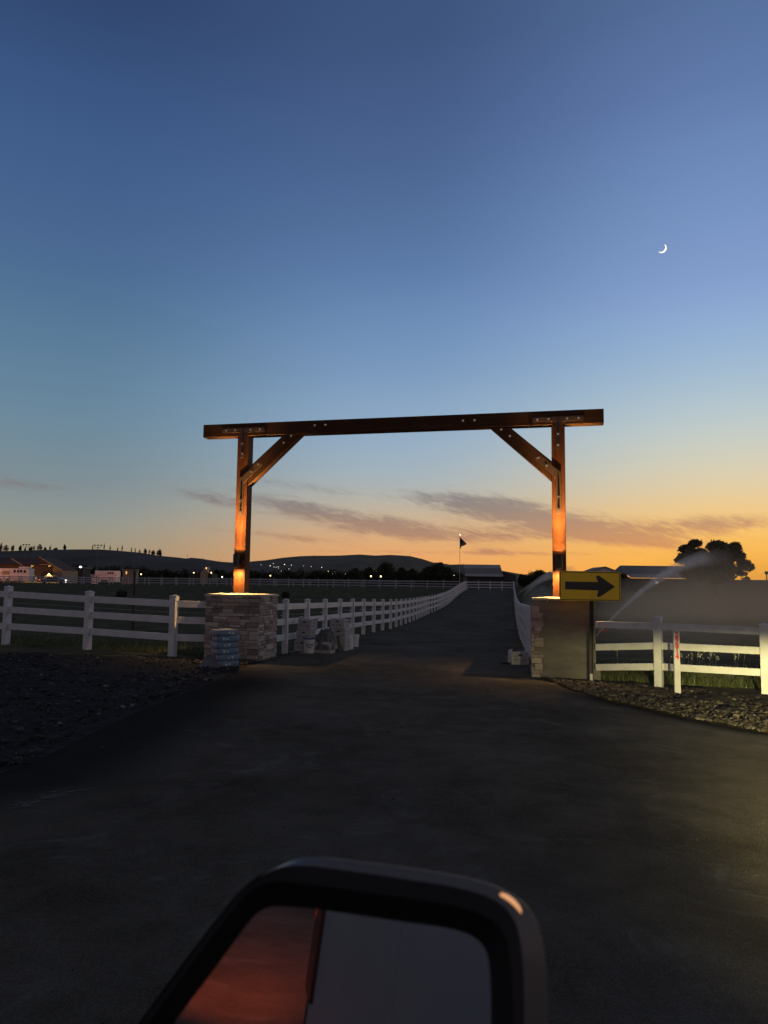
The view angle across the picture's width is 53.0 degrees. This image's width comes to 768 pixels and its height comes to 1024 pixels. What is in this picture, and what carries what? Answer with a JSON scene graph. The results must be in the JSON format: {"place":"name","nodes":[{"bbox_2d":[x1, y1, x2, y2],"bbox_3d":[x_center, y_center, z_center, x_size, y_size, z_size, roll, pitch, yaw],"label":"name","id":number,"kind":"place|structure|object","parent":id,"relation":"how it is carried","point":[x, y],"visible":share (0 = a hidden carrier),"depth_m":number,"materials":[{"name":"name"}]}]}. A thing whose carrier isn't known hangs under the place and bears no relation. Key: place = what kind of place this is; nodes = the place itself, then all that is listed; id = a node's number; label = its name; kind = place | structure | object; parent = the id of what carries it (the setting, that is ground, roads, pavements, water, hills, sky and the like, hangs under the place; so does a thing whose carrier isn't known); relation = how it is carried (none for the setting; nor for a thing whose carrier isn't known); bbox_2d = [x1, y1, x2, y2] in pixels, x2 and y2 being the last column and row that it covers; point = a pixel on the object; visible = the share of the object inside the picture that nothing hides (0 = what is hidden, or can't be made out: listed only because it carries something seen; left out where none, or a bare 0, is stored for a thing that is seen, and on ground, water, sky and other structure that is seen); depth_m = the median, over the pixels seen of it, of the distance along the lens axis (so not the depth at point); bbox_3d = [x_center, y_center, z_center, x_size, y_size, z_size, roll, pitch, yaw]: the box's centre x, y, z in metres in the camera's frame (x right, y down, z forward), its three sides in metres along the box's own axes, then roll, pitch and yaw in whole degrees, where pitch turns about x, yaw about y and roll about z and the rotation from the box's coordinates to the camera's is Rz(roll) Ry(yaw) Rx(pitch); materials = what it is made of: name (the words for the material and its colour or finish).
{"place":"outdoors","nodes":[
{"label":"outdoors","id":0,"kind":"place"},
{"bbox_2d":[73,567,91,582],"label":"building","id":1,"kind":"structure","parent":0,"point":[85,571],"depth_m":222.24,"materials":[{"name":"metal"}]},
{"bbox_2d":[91,575,97,583],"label":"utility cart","id":2,"kind":"object","parent":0,"point":[94,580],"visible":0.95,"depth_m":165.56,"materials":[{"name":"grey metal"}]},
{"bbox_2d":[0,630,203,656],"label":"grass","id":3,"kind":"structure","parent":0,"point":[102,645],"depth_m":19.66,"materials":[{"name":"green plant"}]},
{"bbox_2d":[0,549,301,582],"bbox_3d":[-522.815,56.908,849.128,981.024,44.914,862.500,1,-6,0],"label":"hill","id":4,"kind":"structure","parent":0,"point":[108,558],"depth_m":749.90,"materials":[{"name":"green plant"}]},
{"bbox_2d":[138,657,252,664],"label":"gravel","id":5,"kind":"structure","parent":0,"point":[155,659],"depth_m":15.95,"materials":[{"name":"grey gravel"}]},
{"bbox_2d":[350,635,352,649],"bbox_3d":[-0.961,3.497,20.637,0.290,0.360,0.290,1,-6,0],"label":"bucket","id":6,"kind":"object","parent":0,"point":[351,641],"visible":0.33,"depth_m":20.55,"materials":[{"name":"white plastic"}]},
{"bbox_2d":[0,590,767,1023],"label":"driveway","id":7,"kind":"structure","parent":0,"point":[264,772],"depth_m":5.45,"materials":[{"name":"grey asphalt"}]},
{"bbox_2d":[7,787,90,808],"bbox_3d":[-2.562,2.164,5.825,0.280,0.004,0.842,-2,-6,22],"label":"road smear","id":8,"kind":"object","parent":7,"relation":"on","point":[22,805],"visible":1,"depth_m":5.81},
{"bbox_2d":[294,640,303,651],"bbox_3d":[-2.005,3.376,19.461,0.421,0.287,0.321,-2,-6,22],"label":"carton","id":9,"kind":"object","parent":7,"relation":"on","point":[298,645],"visible":0.46,"depth_m":19.34,"materials":[{"name":"cardboard"}]},
{"bbox_2d":[296,629,315,639],"bbox_3d":[-1.982,3.109,19.487,0.401,0.247,0.311,-1,-6,18],"label":"carton","id":10,"kind":"object","parent":9,"relation":"on","point":[300,634],"visible":0.81,"depth_m":19.36,"materials":[{"name":"white cardboard"}]},
{"bbox_2d":[297,616,317,629],"bbox_3d":[-1.923,2.816,19.514,0.423,0.326,0.311,3,-4,25],"label":"carton","id":11,"kind":"object","parent":10,"relation":"on","point":[306,624],"visible":1,"depth_m":19.40,"materials":[{"name":"cardboard"}]},
{"bbox_2d":[303,637,315,652],"bbox_3d":[-1.841,3.282,18.963,0.321,0.376,0.308,2,-6,-12],"label":"bucket","id":12,"kind":"object","parent":7,"relation":"on","point":[309,644],"visible":1,"depth_m":18.85,"materials":[{"name":"white plastic"}]},
{"bbox_2d":[314,640,334,653],"bbox_3d":[-1.455,3.334,19.129,0.463,0.331,0.331,-1,-6,15],"label":"carton","id":13,"kind":"object","parent":7,"relation":"on","point":[330,650],"visible":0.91,"depth_m":18.97,"materials":[{"name":"brown cardboard"}]},
{"bbox_2d":[314,627,337,648],"bbox_3d":[-1.460,3.131,19.181,0.680,0.530,0.564,1,-6,0],"label":"plastic bag","id":14,"kind":"object","parent":13,"relation":"in","point":[326,635],"visible":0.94,"depth_m":19.07,"materials":[{"name":"black plastic"}]},
{"bbox_2d":[139,857,547,1023],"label":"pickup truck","id":15,"kind":"object","parent":7,"relation":"on","point":[320,940],"visible":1,"depth_m":0.48,"materials":[{"name":"paint"}]},
{"bbox_2d":[340,639,349,650],"bbox_3d":[-1.136,3.459,20.059,0.401,0.287,0.321,-2,-6,22],"label":"carton","id":16,"kind":"object","parent":7,"relation":"on","point":[345,644],"visible":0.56,"depth_m":19.90,"materials":[{"name":"white cardboard"}]},
{"bbox_2d":[332,629,349,639],"bbox_3d":[-1.132,3.180,20.087,0.401,0.267,0.321,-1,-6,19],"label":"carton","id":17,"kind":"object","parent":16,"relation":"on","point":[343,634],"visible":0.71,"depth_m":19.94,"materials":[{"name":"white cardboard"}]},
{"bbox_2d":[335,635,343,650],"bbox_3d":[-1.177,3.204,20.071,0.471,0.791,0.514,1,-6,0],"label":"plastic sheet","id":18,"kind":"object","parent":17,"relation":"on","point":[339,645],"visible":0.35,"depth_m":19.86,"materials":[{"name":"black plastic"}]},
{"bbox_2d":[330,618,349,628],"bbox_3d":[-1.153,2.914,20.090,0.401,0.257,0.311,1,-5,24],"label":"carton","id":19,"kind":"object","parent":17,"relation":"on","point":[338,623],"visible":0.96,"depth_m":19.96,"materials":[{"name":"white cardboard"}]},
{"bbox_2d":[350,634,358,646],"bbox_3d":[-0.838,3.623,21.687,0.286,0.340,0.286,1,-6,0],"label":"bucket","id":20,"kind":"object","parent":7,"relation":"on","point":[355,640],"visible":0.63,"depth_m":21.58,"materials":[{"name":"white plastic"}]},
{"bbox_2d":[508,649,528,664],"bbox_3d":[3.097,3.315,17.673,0.433,0.351,0.301,1,-6,-8],"label":"carton","id":21,"kind":"object","parent":7,"relation":"on","point":[519,658],"visible":0.92,"depth_m":17.53,"materials":[{"name":"white cardboard"}]},
{"bbox_2d":[0,580,767,773],"bbox_3d":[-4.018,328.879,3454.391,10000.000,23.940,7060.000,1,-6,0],"label":"ground","id":22,"kind":"structure","parent":0,"point":[742,603],"depth_m":57.46,"materials":[{"name":"green plant"}]},
{"bbox_2d":[0,567,33,582],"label":"horse trailer","id":23,"kind":"object","parent":22,"relation":"on","point":[24,571],"visible":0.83,"depth_m":167.40,"materials":[{"name":"white metal"}]},
{"bbox_2d":[0,556,77,582],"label":"lodge","id":24,"kind":"structure","parent":22,"relation":"on","point":[47,567],"depth_m":181.51,"materials":[{"name":"brown wood"}]},
{"bbox_2d":[40,578,68,583],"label":"parked car","id":25,"kind":"object","parent":22,"relation":"on","point":[54,580],"visible":0.39,"depth_m":157.31,"materials":[{"name":"paint"}]},
{"bbox_2d":[93,545,102,570],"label":"floodlight pole","id":26,"kind":"object","parent":22,"relation":"on","point":[97,553],"visible":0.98,"depth_m":199.75,"materials":[{"name":"grey metal"}]},
{"bbox_2d":[0,586,205,656],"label":"paddock fence","id":27,"kind":"object","parent":22,"relation":"on","point":[172,636],"visible":0.81,"depth_m":18.22,"materials":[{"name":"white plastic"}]},
{"bbox_2d":[95,571,120,583],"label":"horse trailer","id":28,"kind":"object","parent":22,"relation":"on","point":[108,573],"visible":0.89,"depth_m":167.40,"materials":[{"name":"white metal"}]},
{"bbox_2d":[116,589,127,596],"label":"bush","id":29,"kind":"object","parent":22,"relation":"on","point":[121,593],"visible":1,"depth_m":80.11,"materials":[{"name":"green plant"}]},
{"bbox_2d":[121,569,138,583],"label":"shed","id":30,"kind":"structure","parent":22,"relation":"on","point":[129,573],"depth_m":177.37,"materials":[{"name":"wood"}]},
{"bbox_2d":[0,652,266,773],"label":"gravel shoulder","id":31,"kind":"object","parent":22,"relation":"on","point":[28,724],"visible":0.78,"depth_m":11.19,"materials":[{"name":"grey gravel"}]},
{"bbox_2d":[199,653,223,667],"bbox_3d":[-3.411,2.894,15.295,0.581,0.362,0.513,1,-6,0],"label":"plastic wrap","id":32,"kind":"object","parent":31,"relation":"on","point":[210,660],"visible":0.66,"depth_m":15.16,"materials":[{"name":"plastic"}]},
{"bbox_2d":[218,660,238,667],"bbox_3d":[-3.171,3.024,15.372,0.476,0.140,0.347,6,-8,-44],"label":"cement bag","id":33,"kind":"object","parent":31,"relation":"on","point":[234,663],"visible":0.59,"depth_m":15.26,"materials":[{"name":"paper"}]},
{"bbox_2d":[212,654,238,660],"bbox_3d":[-3.170,2.903,15.383,0.477,0.143,0.345,6,-7,-41],"label":"cement bag","id":34,"kind":"object","parent":33,"relation":"on","point":[231,657],"visible":0.74,"depth_m":15.23,"materials":[{"name":"paper"}]},
{"bbox_2d":[211,648,238,654],"bbox_3d":[-3.181,2.779,15.387,0.478,0.142,0.346,5,-7,-40],"label":"cement bag","id":35,"kind":"object","parent":34,"relation":"on","point":[229,651],"visible":0.88,"depth_m":15.24,"materials":[{"name":"paper"}]},
{"bbox_2d":[210,641,237,648],"bbox_3d":[-3.199,2.658,15.394,0.474,0.143,0.344,5,-7,-38],"label":"cement bag","id":36,"kind":"object","parent":35,"relation":"on","point":[221,645],"visible":0.91,"depth_m":15.25,"materials":[{"name":"paper"}]},
{"bbox_2d":[212,635,238,641],"bbox_3d":[-3.174,2.538,15.422,0.472,0.140,0.348,4,-7,-34],"label":"cement bag","id":37,"kind":"object","parent":36,"relation":"on","point":[234,638],"visible":0.84,"depth_m":15.28,"materials":[{"name":"paper"}]},
{"bbox_2d":[210,629,237,635],"bbox_3d":[-3.201,2.416,15.422,0.475,0.144,0.348,5,-7,-40],"label":"cement bag","id":38,"kind":"object","parent":37,"relation":"on","point":[223,632],"visible":1,"depth_m":15.29,"materials":[{"name":"paper"}]},
{"bbox_2d":[131,571,135,630],"bbox_3d":[-8.595,3.220,26.425,0.097,2.382,0.086,-2,-6,22],"label":"wooden post","id":39,"kind":"object","parent":22,"relation":"on","point":[134,585],"visible":0.65,"depth_m":26.43,"materials":[{"name":"brown wood"}]},
{"bbox_2d":[188,567,217,582],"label":"gabled house","id":40,"kind":"structure","parent":22,"relation":"on","point":[206,572],"depth_m":249.11,"materials":[{"name":"grey"}]},
{"bbox_2d":[3,576,413,587],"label":"field fence","id":41,"kind":"object","parent":22,"relation":"on","point":[209,581],"visible":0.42,"depth_m":154.04,"materials":[{"name":"plastic"}]},
{"bbox_2d":[0,576,459,588],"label":"field fence","id":42,"kind":"object","parent":22,"relation":"on","point":[231,581],"visible":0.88,"depth_m":130.03,"materials":[{"name":"plastic"}]},
{"bbox_2d":[204,593,278,660],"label":"stone pillar","id":43,"kind":"structure","parent":22,"relation":"on","point":[251,618],"depth_m":17.00,"materials":[{"name":"grey stone"}]},
{"bbox_2d":[203,409,603,596],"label":"timber gate","id":44,"kind":"structure","parent":43,"relation":"on","point":[292,434],"depth_m":16.98,"materials":[{"name":"wood"}]},
{"bbox_2d":[233,554,240,566],"bbox_3d":[-3.332,1.104,17.457,0.136,0.292,0.252,-1,-6,14],"label":"post lamp","id":45,"kind":"object","parent":44,"relation":"attached to","point":[236,560],"visible":1,"depth_m":17.35,"materials":[{"name":"black metal"}]},
{"bbox_2d":[556,555,562,568],"bbox_3d":[3.587,1.030,15.754,0.136,0.273,0.252,-1,-6,14],"label":"post lamp","id":46,"kind":"object","parent":44,"relation":"attached to","point":[559,561],"visible":1,"depth_m":15.64,"materials":[{"name":"black metal"}]},
{"bbox_2d":[69,563,466,585],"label":"woods","id":47,"kind":"object","parent":22,"relation":"on","point":[254,574],"visible":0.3,"depth_m":324.35,"materials":[{"name":"green plant"}]},
{"bbox_2d":[281,591,289,598],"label":"bush","id":48,"kind":"object","parent":22,"relation":"on","point":[285,594],"visible":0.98,"depth_m":80.78,"materials":[{"name":"green plant"}]},
{"bbox_2d":[349,568,360,583],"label":"broadleaf tree","id":49,"kind":"object","parent":22,"relation":"on","point":[354,573],"visible":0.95,"depth_m":258.46,"materials":[{"name":"green plant"}]},
{"bbox_2d":[361,567,375,584],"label":"broadleaf tree","id":50,"kind":"object","parent":22,"relation":"on","point":[367,573],"visible":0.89,"depth_m":253.45,"materials":[{"name":"green plant"}]},
{"bbox_2d":[277,581,465,653],"bbox_3d":[4.653,6.971,64.955,0.493,3.328,95.188,0,-6,9],"label":"driveway fence","id":51,"kind":"object","parent":22,"relation":"on","point":[446,598],"visible":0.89,"depth_m":28.93,"materials":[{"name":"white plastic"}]},
{"bbox_2d":[374,561,399,584],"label":"broadleaf tree","id":52,"kind":"object","parent":22,"relation":"on","point":[385,570],"visible":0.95,"depth_m":238.12,"materials":[{"name":"green plant"}]},
{"bbox_2d":[397,567,408,584],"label":"broadleaf tree","id":53,"kind":"object","parent":22,"relation":"on","point":[402,574],"visible":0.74,"depth_m":243.19,"materials":[{"name":"green plant"}]},
{"bbox_2d":[406,568,417,584],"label":"broadleaf tree","id":54,"kind":"object","parent":22,"relation":"on","point":[411,573],"visible":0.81,"depth_m":248.31,"materials":[{"name":"green plant"}]},
{"bbox_2d":[418,566,432,584],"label":"broadleaf tree","id":55,"kind":"object","parent":22,"relation":"on","point":[422,575],"visible":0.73,"depth_m":233.11,"materials":[{"name":"green plant"}]},
{"bbox_2d":[425,562,448,585],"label":"broadleaf tree","id":56,"kind":"object","parent":22,"relation":"on","point":[438,572],"visible":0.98,"depth_m":230.14,"materials":[{"name":"green plant"}]},
{"bbox_2d":[441,567,452,585],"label":"broadleaf tree","id":57,"kind":"object","parent":22,"relation":"on","point":[450,574],"visible":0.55,"depth_m":234.44,"materials":[{"name":"green plant"}]},
{"bbox_2d":[452,573,462,585],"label":"broadleaf tree","id":58,"kind":"object","parent":22,"relation":"on","point":[458,577],"visible":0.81,"depth_m":223.28,"materials":[{"name":"green plant"}]},
{"bbox_2d":[463,564,516,588],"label":"barn","id":59,"kind":"structure","parent":22,"relation":"on","point":[474,570],"depth_m":178.46,"materials":[{"name":"metal"}]},
{"bbox_2d":[466,581,513,589],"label":"cross fence","id":60,"kind":"object","parent":22,"relation":"on","point":[490,584],"visible":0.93,"depth_m":113.42,"materials":[{"name":"white plastic"}]},
{"bbox_2d":[513,581,530,656],"bbox_3d":[11.414,7.246,66.651,0.225,3.430,94.443,0,-6,9],"label":"driveway fence","id":61,"kind":"object","parent":22,"relation":"on","point":[522,614],"visible":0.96,"depth_m":24.26,"materials":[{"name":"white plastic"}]},
{"bbox_2d":[517,574,528,587],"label":"broadleaf tree","id":62,"kind":"object","parent":22,"relation":"on","point":[521,583],"visible":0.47,"depth_m":213.52,"materials":[{"name":"green plant"}]},
{"bbox_2d":[521,568,552,588],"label":"broadleaf tree","id":63,"kind":"object","parent":22,"relation":"on","point":[538,578],"visible":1,"depth_m":207.84,"materials":[{"name":"green plant"}]},
{"bbox_2d":[544,572,552,588],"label":"broadleaf tree","id":64,"kind":"object","parent":22,"relation":"on","point":[549,573],"visible":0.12,"depth_m":210.53,"materials":[{"name":"green plant"}]},
{"bbox_2d":[530,596,600,679],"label":"stone pillar","id":65,"kind":"structure","parent":22,"relation":"on","point":[559,635],"depth_m":15.28,"materials":[{"name":"beige stone"}]},
{"bbox_2d":[559,571,620,680],"bbox_3d":[3.961,2.296,14.797,1.172,2.310,0.127,0,-6,3],"label":"road sign","id":66,"kind":"object","parent":22,"relation":"on","point":[590,586],"visible":0.97,"depth_m":14.82,"materials":[{"name":"yellow metal"}]},
{"bbox_2d":[585,566,613,571],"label":"gable barn","id":67,"kind":"structure","parent":22,"relation":"on","point":[606,569],"depth_m":139.70,"materials":[{"name":"metal"}]},
{"bbox_2d":[613,565,695,591],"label":"long barn","id":68,"kind":"structure","parent":22,"relation":"on","point":[642,579],"depth_m":117.59,"materials":[{"name":"metal"}]},
{"bbox_2d":[542,678,767,733],"bbox_3d":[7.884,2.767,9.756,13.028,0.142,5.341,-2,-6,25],"label":"gravel shoulder","id":69,"kind":"object","parent":22,"relation":"on","point":[761,700],"visible":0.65,"depth_m":12.34,"materials":[{"name":"grey gravel"}]},
{"bbox_2d":[673,631,680,693],"bbox_3d":[4.981,2.675,13.078,0.100,1.281,0.047,1,-6,0],"label":"number post","id":70,"kind":"object","parent":22,"relation":"on","point":[676,660],"visible":0.98,"depth_m":13.07,"materials":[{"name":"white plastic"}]},
{"bbox_2d":[596,657,760,688],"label":"grass","id":71,"kind":"structure","parent":22,"relation":"on","point":[701,679],"depth_m":15.04,"materials":[{"name":"green plant"}]},
{"bbox_2d":[615,641,746,674],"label":"weeds","id":72,"kind":"object","parent":22,"relation":"on","point":[736,665],"visible":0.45,"depth_m":16.89,"materials":[{"name":"green plant"}]},
{"bbox_2d":[595,615,767,693],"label":"paddock fence","id":73,"kind":"object","parent":22,"relation":"on","point":[658,645],"visible":0.93,"depth_m":13.84,"materials":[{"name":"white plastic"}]},
{"bbox_2d":[674,538,754,594],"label":"broadleaf tree","id":74,"kind":"object","parent":22,"relation":"on","point":[719,568],"visible":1,"depth_m":103.88,"materials":[{"name":"green plant"}]},
{"bbox_2d":[764,571,767,589],"bbox_3d":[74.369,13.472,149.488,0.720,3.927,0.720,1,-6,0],"label":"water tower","id":75,"kind":"structure","parent":22,"relation":"on","point":[766,572],"depth_m":149.41,"materials":[{"name":"grey metal"}]},
{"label":"flagpole","id":76,"kind":"object","parent":22,"relation":"on","visible":0},
{"bbox_2d":[460,537,465,548],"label":"flag","id":77,"kind":"object","parent":76,"relation":"attached to","point":[462,542],"visible":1,"depth_m":170.04,"materials":[{"name":"fabric"}]},
{"bbox_2d":[0,0,767,579],"label":"sky","id":78,"kind":"structure","parent":0,"point":[212,212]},
{"bbox_2d":[250,554,552,585],"bbox_3d":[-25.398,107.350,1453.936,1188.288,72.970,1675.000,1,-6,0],"label":"hill","id":79,"kind":"structure","parent":0,"point":[343,563],"depth_m":1238.54,"materials":[{"name":"green plant"}]}
]}

